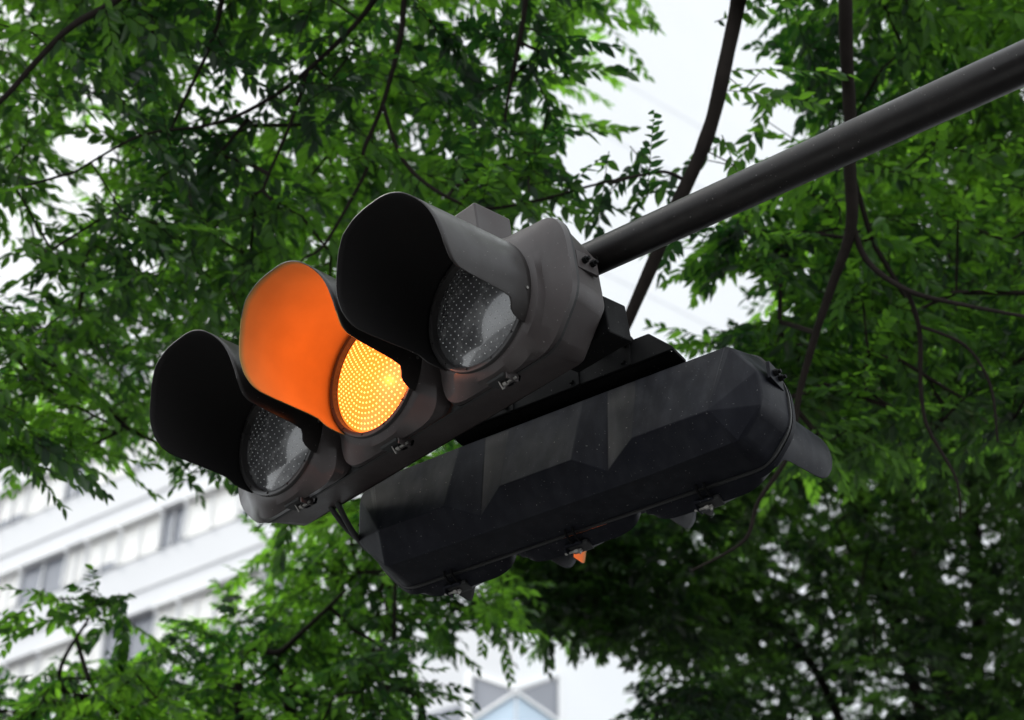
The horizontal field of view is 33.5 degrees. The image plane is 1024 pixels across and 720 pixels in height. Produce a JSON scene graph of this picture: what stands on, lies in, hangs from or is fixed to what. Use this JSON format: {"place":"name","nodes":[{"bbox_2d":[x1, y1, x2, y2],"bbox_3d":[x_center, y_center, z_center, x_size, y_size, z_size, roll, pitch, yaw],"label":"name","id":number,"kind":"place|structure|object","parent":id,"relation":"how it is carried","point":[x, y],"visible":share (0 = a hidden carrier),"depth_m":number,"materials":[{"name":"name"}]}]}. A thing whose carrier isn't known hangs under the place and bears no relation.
{"place":"outdoors","nodes":[
{"label":"outdoors","id":0,"kind":"place"},
{"bbox_2d":[0,0,1022,719],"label":"office tower","id":1,"kind":"structure","parent":0,"point":[172,554],"depth_m":78.14,"materials":[{"name":"white concrete"}]},
{"bbox_2d":[0,662,6,683],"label":"window","id":2,"kind":"structure","parent":1,"relation":"in","point":[3,673],"depth_m":76.37,"materials":[{"name":"grey glass"}]},
{"bbox_2d":[0,566,21,612],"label":"window","id":3,"kind":"structure","parent":1,"relation":"in","point":[11,576],"depth_m":79.59,"materials":[{"name":"white glass"}]},
{"bbox_2d":[0,512,22,527],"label":"window","id":4,"kind":"structure","parent":1,"relation":"in","point":[17,517],"depth_m":82.49,"materials":[{"name":"grey glass"}]},
{"bbox_2d":[0,480,30,527],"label":"window","id":5,"kind":"structure","parent":1,"relation":"in","point":[8,508],"depth_m":83.09,"materials":[{"name":"white glass"}]},
{"bbox_2d":[2,650,38,701],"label":"window","id":6,"kind":"structure","parent":1,"relation":"in","point":[24,664],"depth_m":75.63,"materials":[{"name":"white glass"}]},
{"bbox_2d":[15,547,67,605],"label":"window","id":7,"kind":"structure","parent":1,"relation":"in","point":[49,575],"depth_m":78.59,"materials":[{"name":"grey glass"}]},
{"bbox_2d":[23,398,59,429],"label":"window","id":8,"kind":"structure","parent":1,"relation":"in","point":[36,401],"depth_m":86.22,"materials":[{"name":"white glass"}]},
{"bbox_2d":[24,470,64,516],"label":"window","id":9,"kind":"structure","parent":1,"relation":"in","point":[37,501],"depth_m":81.98,"materials":[{"name":"white glass"}]},
{"bbox_2d":[33,635,79,692],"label":"window","id":10,"kind":"structure","parent":1,"relation":"in","point":[59,647],"depth_m":74.81,"materials":[{"name":"white glass"}]},
{"bbox_2d":[43,316,79,328],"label":"window","id":11,"kind":"structure","parent":1,"relation":"in","point":[64,319],"depth_m":89.03,"materials":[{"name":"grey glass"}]},
{"bbox_2d":[62,539,88,586],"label":"window","id":12,"kind":"structure","parent":1,"relation":"in","point":[75,563],"depth_m":77.62,"materials":[{"name":"white glass"}]},
{"bbox_2d":[62,459,88,499],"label":"window","id":13,"kind":"structure","parent":1,"relation":"in","point":[70,492],"depth_m":80.91,"materials":[{"name":"grey glass"}]},
{"bbox_2d":[75,625,104,676],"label":"window","id":14,"kind":"structure","parent":1,"relation":"in","point":[95,654],"depth_m":73.43,"materials":[{"name":"white glass"}]},
{"bbox_2d":[83,368,108,412],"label":"window","id":15,"kind":"structure","parent":1,"relation":"in","point":[107,368],"depth_m":84.31,"materials":[{"name":"white glass"}]},
{"bbox_2d":[86,560,113,577],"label":"window","id":16,"kind":"structure","parent":1,"relation":"in","point":[109,565],"depth_m":76.20,"materials":[{"name":"grey glass"}]},
{"bbox_2d":[83,525,121,577],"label":"window","id":17,"kind":"structure","parent":1,"relation":"in","point":[103,551],"depth_m":76.92,"materials":[{"name":"white glass"}]},
{"bbox_2d":[88,435,133,487],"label":"window","id":18,"kind":"structure","parent":1,"relation":"in","point":[109,474],"depth_m":79.84,"materials":[{"name":"white glass"}]},
{"bbox_2d":[99,606,156,666],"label":"window","id":19,"kind":"structure","parent":1,"relation":"in","point":[147,623],"depth_m":72.54,"materials":[{"name":"grey glass"}]},
{"bbox_2d":[107,353,148,399],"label":"window","id":20,"kind":"structure","parent":1,"relation":"in","point":[125,369],"depth_m":83.45,"materials":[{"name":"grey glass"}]},
{"bbox_2d":[116,508,162,565],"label":"window","id":21,"kind":"structure","parent":1,"relation":"in","point":[137,540],"depth_m":75.82,"materials":[{"name":"white glass"}]},
{"bbox_2d":[135,457,150,469],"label":"window","id":22,"kind":"structure","parent":1,"relation":"in","point":[137,467],"depth_m":78.70,"materials":[{"name":"grey glass"}]},
{"bbox_2d":[132,425,154,470],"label":"window","id":23,"kind":"structure","parent":1,"relation":"in","point":[151,444],"depth_m":79.12,"materials":[{"name":"white glass"}]},
{"bbox_2d":[153,439,162,461],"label":"window","id":24,"kind":"structure","parent":1,"relation":"in","point":[155,439],"depth_m":78.31,"materials":[{"name":"white glass"}]},
{"bbox_2d":[146,341,171,382],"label":"window","id":25,"kind":"structure","parent":1,"relation":"in","point":[151,363],"depth_m":82.52,"materials":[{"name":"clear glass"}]},
{"bbox_2d":[152,597,179,642],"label":"window","id":26,"kind":"structure","parent":1,"relation":"in","point":[166,608],"depth_m":71.84,"materials":[{"name":"white glass"}]},
{"bbox_2d":[158,498,187,548],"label":"window","id":27,"kind":"structure","parent":1,"relation":"in","point":[174,521],"depth_m":74.95,"materials":[{"name":"grey glass"}]},
{"bbox_2d":[176,583,215,640],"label":"window","id":28,"kind":"structure","parent":1,"relation":"in","point":[198,606],"depth_m":71.07,"materials":[{"name":"white glass"}]},
{"bbox_2d":[183,481,238,538],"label":"window","id":29,"kind":"structure","parent":1,"relation":"in","point":[221,508],"depth_m":73.93,"materials":[{"name":"white glass"}]},
{"bbox_2d":[213,566,262,627],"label":"window","id":30,"kind":"structure","parent":1,"relation":"in","point":[252,589],"depth_m":69.83,"materials":[{"name":"white glass"}]},
{"bbox_2d":[236,497,245,517],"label":"window","id":31,"kind":"structure","parent":1,"relation":"in","point":[239,507],"depth_m":72.77,"materials":[{"name":"white glass"}]},
{"bbox_2d":[260,558,289,604],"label":"window","id":32,"kind":"structure","parent":1,"relation":"in","point":[264,573],"depth_m":69.02,"materials":[{"name":"grey glass"}]},
{"bbox_2d":[427,703,461,719],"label":"window","id":33,"kind":"structure","parent":1,"relation":"in","point":[456,707],"depth_m":60.11,"materials":[{"name":"grey glass"}]},
{"bbox_2d":[473,678,512,716],"bbox_3d":[-0.635,11.613,59.442,1.750,1.600,0.017,-22,-43,26],"label":"window","id":34,"kind":"structure","parent":1,"relation":"in","point":[485,694],"depth_m":59.51,"materials":[{"name":"grey glass"}]},
{"bbox_2d":[477,696,514,719],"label":"window","id":35,"kind":"structure","parent":1,"relation":"in","point":[505,711],"depth_m":58.77,"materials":[{"name":"blue glass"}]},
{"bbox_2d":[517,696,551,719],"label":"window","id":36,"kind":"structure","parent":1,"relation":"in","point":[525,711],"depth_m":58.77,"materials":[{"name":"blue glass"}]},
{"bbox_2d":[520,679,556,716],"bbox_3d":[0.884,11.637,59.473,1.750,1.600,0.017,25,-44,-28],"label":"window","id":37,"kind":"structure","parent":1,"relation":"in","point":[544,695],"depth_m":59.56,"materials":[{"name":"grey glass"}]},
{"label":"ground","id":38,"kind":"structure","parent":0,"visible":0},
{"bbox_2d":[0,439,559,719],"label":"tree","id":39,"kind":"object","parent":38,"relation":"on","point":[134,688],"visible":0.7,"depth_m":8.07,"materials":[{"name":"green plant"}]},
{"bbox_2d":[0,0,704,524],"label":"tree","id":40,"kind":"object","parent":38,"relation":"on","point":[200,278],"visible":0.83,"depth_m":6.74,"materials":[{"name":"green plant"}]},
{"bbox_2d":[454,39,1023,445],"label":"signal pole","id":41,"kind":"object","parent":38,"relation":"on","point":[617,355],"visible":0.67,"depth_m":4.06,"materials":[{"name":"metal"}]},
{"bbox_2d":[150,192,603,525],"bbox_3d":[-0.373,0.037,4.294,1.300,0.410,0.583,-31,-37,34],"label":"traffic signal","id":42,"kind":"object","parent":41,"relation":"attached to","point":[416,329],"visible":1,"depth_m":4.22,"materials":[{"name":"paint"}]},
{"bbox_2d":[238,424,350,522],"bbox_3d":[-0.604,0.250,4.579,0.446,0.389,0.103,-31,-37,34],"label":"door","id":43,"kind":"structure","parent":42,"relation":"in","point":[328,465],"depth_m":4.42,"materials":[{"name":"paint"}]},
{"bbox_2d":[328,507,354,539],"bbox_3d":[-0.445,0.447,4.647,0.016,0.067,0.242,-21,-43,25],"label":"signal cable","id":44,"kind":"object","parent":42,"relation":"attached to","point":[336,515],"visible":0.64,"depth_m":4.60,"materials":[{"name":"black rubber"}]},
{"bbox_2d":[335,502,368,553],"bbox_3d":[-0.432,0.446,4.632,0.016,0.083,0.252,-16,-40,19],"label":"signal cable","id":45,"kind":"object","parent":42,"relation":"attached to","point":[348,524],"visible":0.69,"depth_m":4.59,"materials":[{"name":"black rubber"}]},
{"bbox_2d":[339,359,450,466],"bbox_3d":[-0.312,0.070,4.346,0.377,0.389,0.103,-31,-37,34],"label":"door","id":46,"kind":"structure","parent":42,"relation":"in","point":[428,403],"depth_m":4.20,"materials":[{"name":"paint"}]},
{"bbox_2d":[438,218,576,404],"bbox_3d":[-0.019,-0.109,4.114,0.446,0.389,0.103,-31,-37,34],"label":"door","id":47,"kind":"structure","parent":42,"relation":"in","point":[545,245],"depth_m":4.01,"materials":[{"name":"paint"}]},
{"bbox_2d":[358,347,831,600],"bbox_3d":[0.216,0.369,4.551,1.300,0.413,0.584,-22,-40,26],"label":"traffic signal","id":48,"kind":"object","parent":41,"relation":"attached to","point":[681,444],"visible":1,"depth_m":4.33,"materials":[{"name":"paint"}]},
{"bbox_2d":[388,554,516,597],"bbox_3d":[-0.177,0.477,4.664,0.446,0.389,0.103,-22,-40,26],"label":"door","id":49,"kind":"structure","parent":48,"relation":"in","point":[457,584],"depth_m":4.54,"materials":[{"name":"paint"}]},
{"bbox_2d":[519,512,640,561],"bbox_3d":[0.170,0.338,4.485,0.377,0.389,0.103,-22,-40,26],"label":"door","id":50,"kind":"structure","parent":48,"relation":"in","point":[581,542],"depth_m":4.38,"materials":[{"name":"paint"}]},
{"bbox_2d":[645,381,795,518],"bbox_3d":[0.516,0.199,4.305,0.446,0.389,0.103,-22,-40,26],"label":"door","id":51,"kind":"structure","parent":48,"relation":"in","point":[709,499],"depth_m":4.21,"materials":[{"name":"paint"}]},
{"bbox_2d":[462,4,1023,719],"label":"tree","id":52,"kind":"object","parent":38,"relation":"on","point":[712,620],"visible":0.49,"depth_m":9.77,"materials":[{"name":"green plant"}]},
{"bbox_2d":[608,0,1023,571],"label":"tree","id":53,"kind":"object","parent":38,"relation":"on","point":[844,234],"visible":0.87,"depth_m":6.88,"materials":[{"name":"green plant"}]}
]}

